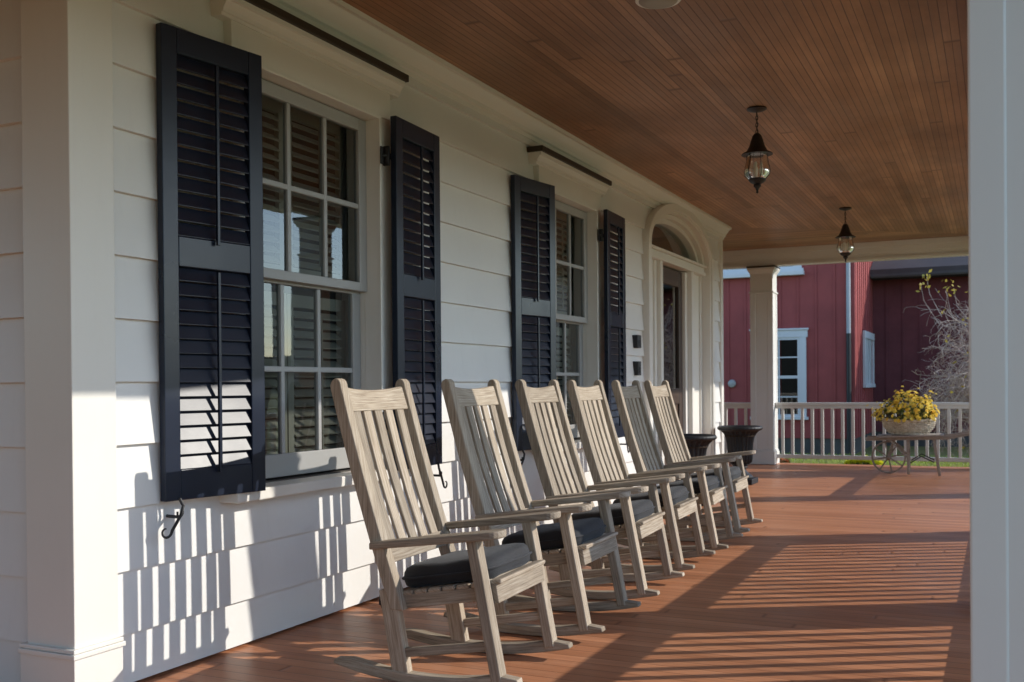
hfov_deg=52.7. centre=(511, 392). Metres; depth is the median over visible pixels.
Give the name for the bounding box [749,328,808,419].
window
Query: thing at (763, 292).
porch column
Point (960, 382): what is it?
weeping shrub
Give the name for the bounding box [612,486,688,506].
seat cushion
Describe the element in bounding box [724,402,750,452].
porch railing
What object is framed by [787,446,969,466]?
lawn ground
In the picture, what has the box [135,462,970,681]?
porch floor
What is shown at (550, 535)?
seat cushion
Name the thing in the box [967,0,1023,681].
porch column
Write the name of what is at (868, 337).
side window
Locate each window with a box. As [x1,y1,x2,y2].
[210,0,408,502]
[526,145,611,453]
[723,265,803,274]
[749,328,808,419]
[863,330,875,387]
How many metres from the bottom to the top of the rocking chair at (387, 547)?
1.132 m
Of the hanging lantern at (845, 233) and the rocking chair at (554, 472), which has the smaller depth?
the rocking chair at (554, 472)
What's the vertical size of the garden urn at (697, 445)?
0.634 m
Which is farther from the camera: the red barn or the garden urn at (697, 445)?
the red barn
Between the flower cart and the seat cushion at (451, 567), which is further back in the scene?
the flower cart
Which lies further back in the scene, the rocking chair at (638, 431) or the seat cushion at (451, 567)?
the rocking chair at (638, 431)
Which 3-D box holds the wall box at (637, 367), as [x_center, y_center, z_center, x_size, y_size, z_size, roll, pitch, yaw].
[1.111,-0.215,9.186,0.061,0.125,0.085,0,0,25]
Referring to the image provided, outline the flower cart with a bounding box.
[866,431,968,475]
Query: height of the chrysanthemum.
0.455 m
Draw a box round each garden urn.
[683,434,716,505]
[717,425,762,484]
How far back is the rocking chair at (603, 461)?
6.34 m
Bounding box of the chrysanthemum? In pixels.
[866,386,939,422]
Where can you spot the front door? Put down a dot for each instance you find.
(672, 278)
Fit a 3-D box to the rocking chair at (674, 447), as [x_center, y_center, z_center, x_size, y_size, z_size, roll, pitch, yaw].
[1.443,0.470,7.774,0.773,1.132,0.678,0,0,23]
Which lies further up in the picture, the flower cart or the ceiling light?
the ceiling light
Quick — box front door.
[663,267,682,464]
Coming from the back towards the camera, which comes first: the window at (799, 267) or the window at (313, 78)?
the window at (799, 267)
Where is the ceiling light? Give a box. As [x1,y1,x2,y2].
[635,0,680,8]
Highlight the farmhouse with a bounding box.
[0,0,731,681]
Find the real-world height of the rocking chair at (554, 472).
1.132 m
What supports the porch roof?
attached to the farmhouse
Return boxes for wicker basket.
[882,417,935,434]
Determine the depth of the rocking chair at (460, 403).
4.81 m
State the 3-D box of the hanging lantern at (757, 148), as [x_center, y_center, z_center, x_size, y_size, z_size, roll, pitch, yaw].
[1.635,-1.613,6.893,0.208,0.568,0.208,0,0,25]
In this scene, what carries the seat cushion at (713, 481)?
on the rocking chair at (638, 431)
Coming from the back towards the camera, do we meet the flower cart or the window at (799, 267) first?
the window at (799, 267)
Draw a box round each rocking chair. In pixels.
[330,378,572,681]
[441,379,640,635]
[515,379,684,599]
[566,380,715,572]
[611,380,742,551]
[644,380,762,534]
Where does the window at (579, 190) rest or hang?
in the farmhouse
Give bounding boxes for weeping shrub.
[902,269,968,457]
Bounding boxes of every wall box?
[632,335,640,347]
[633,361,640,374]
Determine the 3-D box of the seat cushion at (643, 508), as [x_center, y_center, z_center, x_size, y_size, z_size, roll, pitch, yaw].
[0.512,0.687,5.546,0.468,0.160,0.548,-11,-4,22]
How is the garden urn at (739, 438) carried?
on the porch floor
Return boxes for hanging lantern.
[741,106,772,192]
[835,207,855,261]
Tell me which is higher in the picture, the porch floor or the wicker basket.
the wicker basket
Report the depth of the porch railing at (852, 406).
13.73 m
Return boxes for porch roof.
[343,0,967,269]
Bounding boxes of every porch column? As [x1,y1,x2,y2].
[746,265,779,464]
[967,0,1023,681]
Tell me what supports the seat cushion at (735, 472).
on the rocking chair at (674, 447)
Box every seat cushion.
[379,543,531,607]
[502,518,605,549]
[571,499,654,524]
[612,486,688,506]
[657,475,720,493]
[681,466,741,481]
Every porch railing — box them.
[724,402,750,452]
[775,402,969,461]
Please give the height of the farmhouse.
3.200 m
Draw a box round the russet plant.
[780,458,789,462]
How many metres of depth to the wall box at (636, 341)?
9.14 m
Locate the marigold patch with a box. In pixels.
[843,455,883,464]
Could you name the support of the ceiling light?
attached to the porch roof
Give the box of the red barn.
[723,256,968,454]

